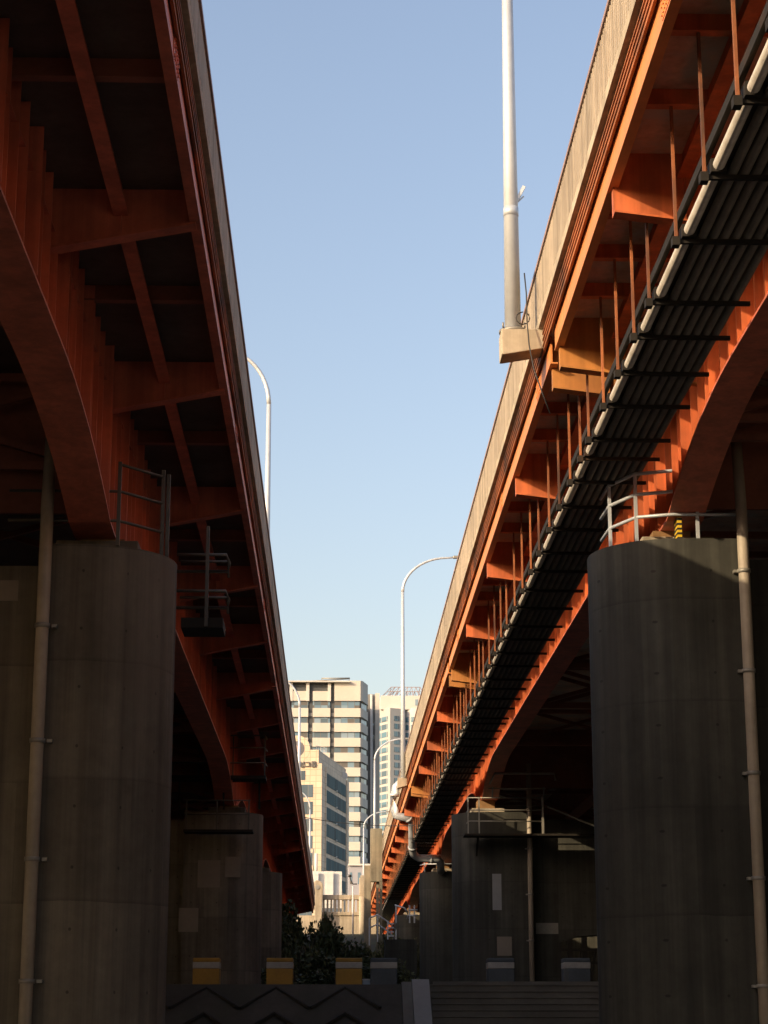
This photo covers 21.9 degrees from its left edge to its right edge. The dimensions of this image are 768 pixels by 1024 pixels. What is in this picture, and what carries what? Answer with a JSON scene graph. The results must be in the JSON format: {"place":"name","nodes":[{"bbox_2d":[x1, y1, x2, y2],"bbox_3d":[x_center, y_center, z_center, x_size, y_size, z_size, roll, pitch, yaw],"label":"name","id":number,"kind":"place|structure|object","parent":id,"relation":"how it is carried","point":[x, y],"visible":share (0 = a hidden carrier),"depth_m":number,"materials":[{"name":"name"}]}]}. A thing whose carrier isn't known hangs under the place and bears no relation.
{"place":"outdoors","nodes":[
{"label":"outdoors","id":0,"kind":"place"},
{"bbox_2d":[165,984,402,1023],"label":"embankment slope","id":1,"kind":"structure","parent":0,"point":[387,998],"depth_m":52.41,"materials":[{"name":"concrete"}]},
{"bbox_2d":[165,986,381,1023],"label":"embankment ribs","id":2,"kind":"object","parent":1,"relation":"on","point":[234,1004],"visible":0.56,"depth_m":52.33,"materials":[{"name":"black concrete"}]},
{"bbox_2d":[315,853,317,870],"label":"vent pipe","id":3,"kind":"object","parent":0,"point":[316,861],"visible":0.66,"depth_m":234.84,"materials":[{"name":"white metal"}]},
{"bbox_2d":[312,871,341,907],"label":"building","id":4,"kind":"structure","parent":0,"point":[331,881],"depth_m":228.80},
{"bbox_2d":[304,934,419,977],"bbox_3d":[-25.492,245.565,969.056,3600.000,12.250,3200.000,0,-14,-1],"label":"ground","id":5,"kind":"structure","parent":0,"point":[358,937],"depth_m":189.63,"materials":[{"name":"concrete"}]},
{"bbox_2d":[0,437,176,1023],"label":"bridge pier","id":6,"kind":"structure","parent":5,"relation":"on","point":[87,645],"depth_m":31.64,"materials":[{"name":"grey concrete"}]},
{"bbox_2d":[0,0,314,914],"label":"girder bridge","id":7,"kind":"structure","parent":6,"relation":"on","point":[122,338],"depth_m":31.07,"materials":[{"name":"metal"}]},
{"bbox_2d":[176,526,230,636],"bbox_3d":[-3.263,1.204,36.227,0.980,2.020,0.960,0,-14,-1],"label":"ladder cage","id":8,"kind":"object","parent":7,"relation":"attached to","point":[205,626],"visible":0.93,"depth_m":35.80,"materials":[{"name":"metal"}]},
{"bbox_2d":[172,734,267,809],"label":"inspection platform","id":9,"kind":"structure","parent":7,"relation":"attached to","point":[207,778],"depth_m":72.21,"materials":[{"name":"metal"}]},
{"bbox_2d":[247,357,270,533],"bbox_3d":[-4.965,-0.413,64.546,2.754,10.510,0.398,0,-14,-1],"label":"street lamp","id":10,"kind":"object","parent":7,"relation":"on","point":[268,445],"visible":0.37,"depth_m":64.99,"materials":[{"name":"metal"}]},
{"bbox_2d":[288,682,300,769],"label":"street lamp","id":11,"kind":"object","parent":7,"relation":"on","point":[299,728],"visible":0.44,"depth_m":127.44,"materials":[{"name":"metal"}]},
{"bbox_2d":[302,792,310,856],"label":"street lamp","id":12,"kind":"object","parent":7,"relation":"on","point":[309,823],"visible":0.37,"depth_m":188.39,"materials":[{"name":"metal"}]},
{"bbox_2d":[304,817,449,825],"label":"overhead wire","id":13,"kind":"object","parent":7,"relation":"attached to","point":[364,824],"visible":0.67,"depth_m":113.11,"materials":[{"name":"black rubber"}]},
{"bbox_2d":[261,949,335,983],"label":"bush","id":14,"kind":"object","parent":5,"relation":"on","point":[321,961],"visible":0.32,"depth_m":94.53,"materials":[{"name":"green plant"}]},
{"bbox_2d":[281,929,320,983],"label":"bush","id":15,"kind":"object","parent":5,"relation":"on","point":[299,956],"visible":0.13,"depth_m":112.95,"materials":[{"name":"green plant"}]},
{"bbox_2d":[282,899,348,981],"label":"bush","id":16,"kind":"object","parent":5,"relation":"on","point":[294,929],"visible":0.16,"depth_m":124.99,"materials":[{"name":"green plant"}]},
{"bbox_2d":[303,912,329,951],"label":"bush","id":17,"kind":"object","parent":5,"relation":"on","point":[320,922],"visible":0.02,"depth_m":137.15,"materials":[{"name":"green plant"}]},
{"bbox_2d":[314,880,322,928],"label":"gate pillar","id":18,"kind":"structure","parent":5,"relation":"on","point":[318,885],"depth_m":200.91,"materials":[{"name":"concrete"}]},
{"bbox_2d":[295,736,348,914],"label":"office building","id":19,"kind":"structure","parent":5,"relation":"on","point":[324,784],"depth_m":332.20,"materials":[{"name":"grey tile"}]},
{"bbox_2d":[300,771,304,779],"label":"window","id":20,"kind":"structure","parent":19,"relation":"in","point":[302,773],"depth_m":329.82,"materials":[{"name":"grey glass"}]},
{"bbox_2d":[301,785,312,796],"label":"window","id":21,"kind":"structure","parent":19,"relation":"in","point":[307,790],"depth_m":329.09,"materials":[{"name":"grey glass"}]},
{"bbox_2d":[304,802,312,813],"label":"window","id":22,"kind":"structure","parent":19,"relation":"in","point":[306,805],"depth_m":328.33,"materials":[{"name":"grey glass"}]},
{"bbox_2d":[306,819,312,830],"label":"window","id":23,"kind":"structure","parent":19,"relation":"in","point":[307,820],"depth_m":327.57,"materials":[{"name":"grey glass"}]},
{"bbox_2d":[326,807,334,823],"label":"window","id":24,"kind":"structure","parent":19,"relation":"in","point":[330,813],"depth_m":335.42,"materials":[{"name":"teal glass"}]},
{"bbox_2d":[326,824,334,839],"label":"window","id":25,"kind":"structure","parent":19,"relation":"in","point":[330,831],"depth_m":334.69,"materials":[{"name":"teal glass"}]},
{"bbox_2d":[326,841,334,856],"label":"window","id":26,"kind":"structure","parent":19,"relation":"in","point":[330,847],"depth_m":334.11,"materials":[{"name":"teal glass"}]},
{"bbox_2d":[326,857,334,870],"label":"window","id":27,"kind":"structure","parent":19,"relation":"in","point":[330,864],"depth_m":333.30,"materials":[{"name":"teal glass"}]},
{"bbox_2d":[327,773,334,790],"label":"window","id":28,"kind":"structure","parent":19,"relation":"in","point":[330,780],"depth_m":336.98,"materials":[{"name":"teal glass"}]},
{"bbox_2d":[327,790,334,806],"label":"window","id":29,"kind":"structure","parent":19,"relation":"in","point":[330,796],"depth_m":336.08,"materials":[{"name":"teal glass"}]},
{"bbox_2d":[335,779,345,796],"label":"window","id":30,"kind":"structure","parent":19,"relation":"in","point":[339,786],"depth_m":345.65,"materials":[{"name":"teal glass"}]},
{"bbox_2d":[335,795,345,813],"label":"window","id":31,"kind":"structure","parent":19,"relation":"in","point":[341,804],"depth_m":344.97,"materials":[{"name":"teal glass"}]},
{"bbox_2d":[335,812,345,829],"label":"window","id":32,"kind":"structure","parent":19,"relation":"in","point":[338,818],"depth_m":344.47,"materials":[{"name":"teal glass"}]},
{"bbox_2d":[335,828,345,845],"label":"window","id":33,"kind":"structure","parent":19,"relation":"in","point":[340,836],"depth_m":343.71,"materials":[{"name":"teal glass"}]},
{"bbox_2d":[335,845,345,861],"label":"window","id":34,"kind":"structure","parent":19,"relation":"in","point":[340,852],"depth_m":343.12,"materials":[{"name":"teal glass"}]},
{"bbox_2d":[335,861,345,877],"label":"window","id":35,"kind":"structure","parent":19,"relation":"in","point":[338,867],"depth_m":343.46,"materials":[{"name":"teal glass"}]},
{"bbox_2d":[342,881,345,893],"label":"window","id":36,"kind":"structure","parent":19,"relation":"in","point":[343,882],"depth_m":345.18,"materials":[{"name":"teal glass"}]},
{"bbox_2d":[288,678,367,863],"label":"office block","id":37,"kind":"structure","parent":5,"relation":"on","point":[334,718],"depth_m":442.22,"materials":[{"name":"beige concrete"}]},
{"bbox_2d":[292,701,307,707],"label":"window","id":38,"kind":"structure","parent":37,"relation":"in","point":[304,704],"depth_m":443.39,"materials":[{"name":"grey glass"}]},
{"bbox_2d":[293,717,307,722],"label":"window","id":39,"kind":"structure","parent":37,"relation":"in","point":[295,719],"depth_m":442.41,"materials":[{"name":"grey glass"}]},
{"bbox_2d":[295,732,307,737],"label":"window","id":40,"kind":"structure","parent":37,"relation":"in","point":[304,734],"depth_m":441.66,"materials":[{"name":"grey glass"}]},
{"bbox_2d":[313,701,329,707],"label":"window","id":41,"kind":"structure","parent":37,"relation":"in","point":[316,704],"depth_m":443.49,"materials":[{"name":"grey glass"}]},
{"bbox_2d":[313,717,329,722],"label":"window","id":42,"kind":"structure","parent":37,"relation":"in","point":[315,719],"depth_m":442.63,"materials":[{"name":"grey glass"}]},
{"bbox_2d":[313,732,329,737],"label":"window","id":43,"kind":"structure","parent":37,"relation":"in","point":[315,734],"depth_m":441.77,"materials":[{"name":"grey glass"}]},
{"bbox_2d":[313,747,329,752],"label":"window","id":44,"kind":"structure","parent":37,"relation":"in","point":[327,749],"depth_m":440.90,"materials":[{"name":"grey glass"}]},
{"bbox_2d":[334,717,365,724],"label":"window","id":45,"kind":"structure","parent":37,"relation":"in","point":[336,719],"depth_m":442.74,"materials":[{"name":"grey glass"}]},
{"bbox_2d":[334,732,365,739],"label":"window","id":46,"kind":"structure","parent":37,"relation":"in","point":[336,734],"depth_m":441.87,"materials":[{"name":"grey glass"}]},
{"bbox_2d":[334,747,365,754],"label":"window","id":47,"kind":"structure","parent":37,"relation":"in","point":[336,749],"depth_m":441.12,"materials":[{"name":"grey glass"}]},
{"bbox_2d":[335,701,365,710],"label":"window","id":48,"kind":"structure","parent":37,"relation":"in","point":[338,704],"depth_m":443.60,"materials":[{"name":"grey glass"}]},
{"bbox_2d":[336,762,365,769],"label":"window","id":49,"kind":"structure","parent":37,"relation":"in","point":[344,764],"depth_m":440.26,"materials":[{"name":"grey glass"}]},
{"bbox_2d":[346,777,365,783],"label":"window","id":50,"kind":"structure","parent":37,"relation":"in","point":[351,779],"depth_m":439.51,"materials":[{"name":"grey glass"}]},
{"bbox_2d":[349,791,365,798],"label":"window","id":51,"kind":"structure","parent":37,"relation":"in","point":[351,793],"depth_m":438.76,"materials":[{"name":"grey glass"}]},
{"bbox_2d":[349,806,365,813],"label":"window","id":52,"kind":"structure","parent":37,"relation":"in","point":[351,808],"depth_m":437.90,"materials":[{"name":"grey glass"}]},
{"bbox_2d":[349,821,365,828],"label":"window","id":53,"kind":"structure","parent":37,"relation":"in","point":[353,822],"depth_m":437.05,"materials":[{"name":"grey glass"}]},
{"bbox_2d":[349,836,365,842],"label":"window","id":54,"kind":"structure","parent":37,"relation":"in","point":[351,838],"depth_m":436.30,"materials":[{"name":"grey glass"}]},
{"bbox_2d":[349,851,365,857],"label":"window","id":55,"kind":"structure","parent":37,"relation":"in","point":[351,853],"depth_m":435.45,"materials":[{"name":"grey glass"}]},
{"bbox_2d":[303,923,355,961],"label":"bush","id":56,"kind":"object","parent":5,"relation":"on","point":[329,943],"visible":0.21,"depth_m":118.22,"materials":[{"name":"green plant"}]},
{"bbox_2d":[296,963,369,983],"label":"bush","id":57,"kind":"object","parent":5,"relation":"on","point":[318,977],"visible":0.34,"depth_m":92.60,"materials":[{"name":"green plant"}]},
{"bbox_2d":[296,895,375,933],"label":"balustrade","id":58,"kind":"object","parent":5,"relation":"on","point":[343,919],"visible":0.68,"depth_m":201.81,"materials":[{"name":"concrete"}]},
{"bbox_2d":[322,934,370,964],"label":"bush","id":59,"kind":"object","parent":5,"relation":"on","point":[360,952],"visible":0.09,"depth_m":120.07,"materials":[{"name":"green plant"}]},
{"bbox_2d":[348,875,356,935],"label":"camera post","id":60,"kind":"object","parent":5,"relation":"on","point":[349,876],"visible":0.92,"depth_m":194.46,"materials":[{"name":"grey metal"}]},
{"bbox_2d":[347,864,369,911],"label":"house","id":61,"kind":"structure","parent":5,"relation":"on","point":[355,871],"depth_m":258.25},
{"bbox_2d":[359,875,363,933],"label":"round column","id":62,"kind":"structure","parent":5,"relation":"on","point":[361,905],"depth_m":196.21,"materials":[{"name":"concrete"}]},
{"bbox_2d":[349,946,383,957],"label":"bush","id":63,"kind":"object","parent":5,"relation":"on","point":[375,954],"visible":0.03,"depth_m":130.71,"materials":[{"name":"green plant"}]},
{"bbox_2d":[364,865,370,955],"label":"concrete post","id":64,"kind":"object","parent":5,"relation":"on","point":[367,898],"visible":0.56,"depth_m":164.80,"materials":[{"name":"beige concrete"}]},
{"bbox_2d":[367,693,379,863],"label":"stair wing","id":65,"kind":"structure","parent":5,"relation":"on","point":[373,724],"depth_m":468.00,"materials":[{"name":"grey concrete"}]},
{"bbox_2d":[370,828,381,954],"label":"concrete slab pillar","id":66,"kind":"structure","parent":5,"relation":"on","point":[376,855],"depth_m":147.78,"materials":[{"name":"beige concrete"}]},
{"bbox_2d":[369,914,396,945],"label":"stair railing","id":67,"kind":"object","parent":5,"relation":"on","point":[389,932],"visible":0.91,"depth_m":137.13,"materials":[{"name":"metal"}]},
{"bbox_2d":[363,958,418,983],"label":"bush","id":68,"kind":"object","parent":5,"relation":"on","point":[401,977],"visible":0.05,"depth_m":100.45,"materials":[{"name":"green plant"}]},
{"bbox_2d":[375,932,419,978],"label":"bush","id":69,"kind":"object","parent":5,"relation":"on","point":[418,957],"visible":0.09,"depth_m":146.23,"materials":[{"name":"green plant"}]},
{"bbox_2d":[380,687,421,835],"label":"faceted tower","id":70,"kind":"structure","parent":5,"relation":"on","point":[390,729],"depth_m":563.80,"materials":[{"name":"white concrete"}]},
{"bbox_2d":[380,716,387,722],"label":"window","id":71,"kind":"structure","parent":70,"relation":"in","point":[383,719],"depth_m":566.27,"materials":[{"name":"grey glass"}]},
{"bbox_2d":[380,724,387,730],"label":"window","id":72,"kind":"structure","parent":70,"relation":"in","point":[382,727],"depth_m":565.72,"materials":[{"name":"grey glass"}]},
{"bbox_2d":[380,732,387,737],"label":"window","id":73,"kind":"structure","parent":70,"relation":"in","point":[385,734],"depth_m":565.23,"materials":[{"name":"grey glass"}]},
{"bbox_2d":[380,747,387,753],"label":"window","id":74,"kind":"structure","parent":70,"relation":"in","point":[383,750],"depth_m":564.06,"materials":[{"name":"grey glass"}]},
{"bbox_2d":[380,755,387,761],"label":"window","id":75,"kind":"structure","parent":70,"relation":"in","point":[382,758],"depth_m":563.65,"materials":[{"name":"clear glass"}]},
{"bbox_2d":[380,763,387,768],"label":"window","id":76,"kind":"structure","parent":70,"relation":"in","point":[385,765],"depth_m":563.03,"materials":[{"name":"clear glass"}]},
{"bbox_2d":[380,770,387,776],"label":"window","id":77,"kind":"structure","parent":70,"relation":"in","point":[384,773],"depth_m":562.48,"materials":[{"name":"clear glass"}]},
{"bbox_2d":[380,778,387,784],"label":"window","id":78,"kind":"structure","parent":70,"relation":"in","point":[383,781],"depth_m":561.86,"materials":[{"name":"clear glass"}]},
{"bbox_2d":[380,786,387,792],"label":"window","id":79,"kind":"structure","parent":70,"relation":"in","point":[382,789],"depth_m":561.45,"materials":[{"name":"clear glass"}]},
{"bbox_2d":[380,794,387,799],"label":"window","id":80,"kind":"structure","parent":70,"relation":"in","point":[385,796],"depth_m":560.90,"materials":[{"name":"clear glass"}]},
{"bbox_2d":[380,801,387,807],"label":"window","id":81,"kind":"structure","parent":70,"relation":"in","point":[384,804],"depth_m":560.29,"materials":[{"name":"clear glass"}]},
{"bbox_2d":[394,905,417,922],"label":"catwalk railing","id":82,"kind":"object","parent":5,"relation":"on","point":[409,910],"visible":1,"depth_m":121.76,"materials":[{"name":"metal"}]},
{"bbox_2d":[395,908,419,972],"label":"bridge pier","id":83,"kind":"structure","parent":5,"relation":"on","point":[405,928],"depth_m":159.40,"materials":[{"name":"concrete"}]},
{"bbox_2d":[401,979,598,1023],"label":"concrete stairs","id":84,"kind":"structure","parent":5,"relation":"on","point":[423,1002],"depth_m":52.53,"materials":[{"name":"grey concrete"}]},
{"bbox_2d":[419,854,597,985],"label":"bridge pier","id":85,"kind":"structure","parent":5,"relation":"on","point":[435,913],"depth_m":113.79,"materials":[{"name":"concrete"}]},
{"bbox_2d":[587,442,767,1023],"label":"bridge pier","id":86,"kind":"structure","parent":5,"relation":"on","point":[678,636],"depth_m":35.76,"materials":[{"name":"concrete"}]},
{"bbox_2d":[371,0,767,933],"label":"girder bridge","id":87,"kind":"structure","parent":86,"relation":"on","point":[615,178],"depth_m":36.37,"materials":[{"name":"metal"}]},
{"bbox_2d":[363,811,388,874],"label":"street lamp","id":88,"kind":"object","parent":87,"relation":"on","point":[363,836],"visible":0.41,"depth_m":233.86,"materials":[{"name":"metal"}]},
{"bbox_2d":[373,738,408,827],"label":"street lamp","id":89,"kind":"object","parent":87,"relation":"on","point":[374,802],"visible":0.44,"depth_m":173.52,"materials":[{"name":"metal"}]},
{"bbox_2d":[390,781,444,874],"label":"downpipe","id":90,"kind":"object","parent":87,"relation":"attached to","point":[412,847],"visible":0.92,"depth_m":112.28,"materials":[{"name":"metal"}]},
{"bbox_2d":[397,556,457,788],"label":"street lamp","id":91,"kind":"object","parent":87,"relation":"on","point":[402,781],"visible":0.85,"depth_m":105.09,"materials":[{"name":"metal"}]},
{"bbox_2d":[499,0,542,363],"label":"street lamp","id":92,"kind":"object","parent":87,"relation":"on","point":[513,343],"visible":0.99,"depth_m":37.51,"materials":[{"name":"metal"}]},
{"bbox_2d":[516,273,550,413],"bbox_3d":[2.748,-3.120,36.472,0.231,2.908,0.729,11,-18,-36],"label":"loose cable","id":93,"kind":"object","parent":92,"relation":"hanging from","point":[527,315],"visible":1,"depth_m":36.61,"materials":[{"name":"black rubber"}]},
{"bbox_2d":[382,0,767,933],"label":"pipe rack","id":94,"kind":"object","parent":87,"relation":"hanging from","point":[718,246],"visible":0.88,"depth_m":32.84,"materials":[{"name":"black metal"}]},
{"bbox_2d":[674,517,682,537],"bbox_3d":[5.487,0.352,36.988,0.096,0.430,0.360,0,-14,-1],"label":"hazard plate","id":95,"kind":"object","parent":86,"relation":"attached to","point":[678,532],"visible":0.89,"depth_m":36.85,"materials":[{"name":"yellow metal"}]},
{"bbox_2d":[362,979,369,983],"bbox_3d":[-0.463,13.033,54.891,0.290,0.204,0.330,0,-14,-1],"label":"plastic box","id":96,"kind":"object","parent":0,"point":[366,981],"visible":0.42,"depth_m":54.75,"materials":[{"name":"grey plastic"}]},
{"bbox_2d":[384,939,416,981],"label":"concrete block","id":97,"kind":"structure","parent":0,"point":[403,950],"depth_m":105.55,"materials":[{"name":"grey concrete"}]},
{"bbox_2d":[202,0,606,696],"label":"sky","id":98,"kind":"structure","parent":0,"point":[361,141],"materials":[{"name":"blue"}]},
{"bbox_2d":[559,937,597,980],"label":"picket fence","id":99,"kind":"object","parent":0,"point":[583,949],"visible":0.14,"depth_m":107.66,"materials":[{"name":"black metal"}]},
{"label":"terrace pavement","id":100,"kind":"structure","parent":0,"visible":0},
{"bbox_2d":[192,958,220,983],"bbox_3d":[-4.833,12.551,54.095,0.728,0.739,0.728,0,-14,-1],"label":"bollard","id":101,"kind":"object","parent":100,"relation":"on","point":[206,970],"visible":0.87,"depth_m":53.76,"materials":[{"name":"yellow paint"}]},
{"bbox_2d":[166,805,262,983],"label":"bridge pier","id":102,"kind":"structure","parent":100,"relation":"on","point":[215,898],"depth_m":72.37,"materials":[{"name":"grey concrete"}]},
{"bbox_2d":[183,799,253,833],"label":"pier walkway","id":103,"kind":"structure","parent":102,"relation":"attached to","point":[216,831],"depth_m":71.75,"materials":[{"name":"metal"}]},
{"bbox_2d":[261,866,281,981],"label":"bridge pier","id":104,"kind":"structure","parent":100,"relation":"on","point":[271,934],"depth_m":101.52,"materials":[{"name":"grey concrete"}]},
{"bbox_2d":[266,958,293,983],"bbox_3d":[-2.838,12.563,54.144,0.728,0.739,0.728,0,-14,-1],"label":"bollard","id":105,"kind":"object","parent":100,"relation":"on","point":[279,970],"visible":0.86,"depth_m":53.80,"materials":[{"name":"yellow paint"}]},
{"bbox_2d":[336,958,361,983],"bbox_3d":[-0.959,12.575,54.191,0.728,0.739,0.728,0,-14,-1],"label":"bollard","id":106,"kind":"object","parent":100,"relation":"on","point":[348,970],"visible":0.79,"depth_m":53.85,"materials":[{"name":"yellow paint"}]},
{"bbox_2d":[370,958,396,983],"bbox_3d":[-0.009,12.581,54.214,0.728,0.739,0.728,0,-14,-1],"label":"bollard","id":107,"kind":"object","parent":100,"relation":"on","point":[383,970],"visible":0.84,"depth_m":53.88,"materials":[{"name":"blue paint"}]},
{"bbox_2d":[486,958,514,980],"bbox_3d":[3.181,12.602,54.293,0.728,0.739,0.728,0,-14,-1],"label":"bollard","id":108,"kind":"object","parent":100,"relation":"on","point":[499,969],"visible":0.9,"depth_m":53.97,"materials":[{"name":"grey metal"}]},
{"bbox_2d":[433,981,597,983],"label":"terrace kerb","id":109,"kind":"structure","parent":100,"relation":"on","point":[515,982],"depth_m":53.87,"materials":[{"name":"concrete"}]},
{"bbox_2d":[451,763,596,980],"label":"bridge pier","id":110,"kind":"structure","parent":100,"relation":"on","point":[523,905],"depth_m":81.64,"materials":[{"name":"concrete"}]},
{"bbox_2d":[463,772,594,855],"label":"maintenance walkway","id":111,"kind":"structure","parent":110,"relation":"attached to","point":[486,835],"depth_m":80.89,"materials":[{"name":"metal"}]},
{"bbox_2d":[561,958,590,980],"bbox_3d":[5.257,12.615,54.344,0.728,0.739,0.728,0,-14,-1],"label":"bollard","id":112,"kind":"object","parent":100,"relation":"on","point":[575,969],"visible":0.91,"depth_m":54.02,"materials":[{"name":"blue paint"}]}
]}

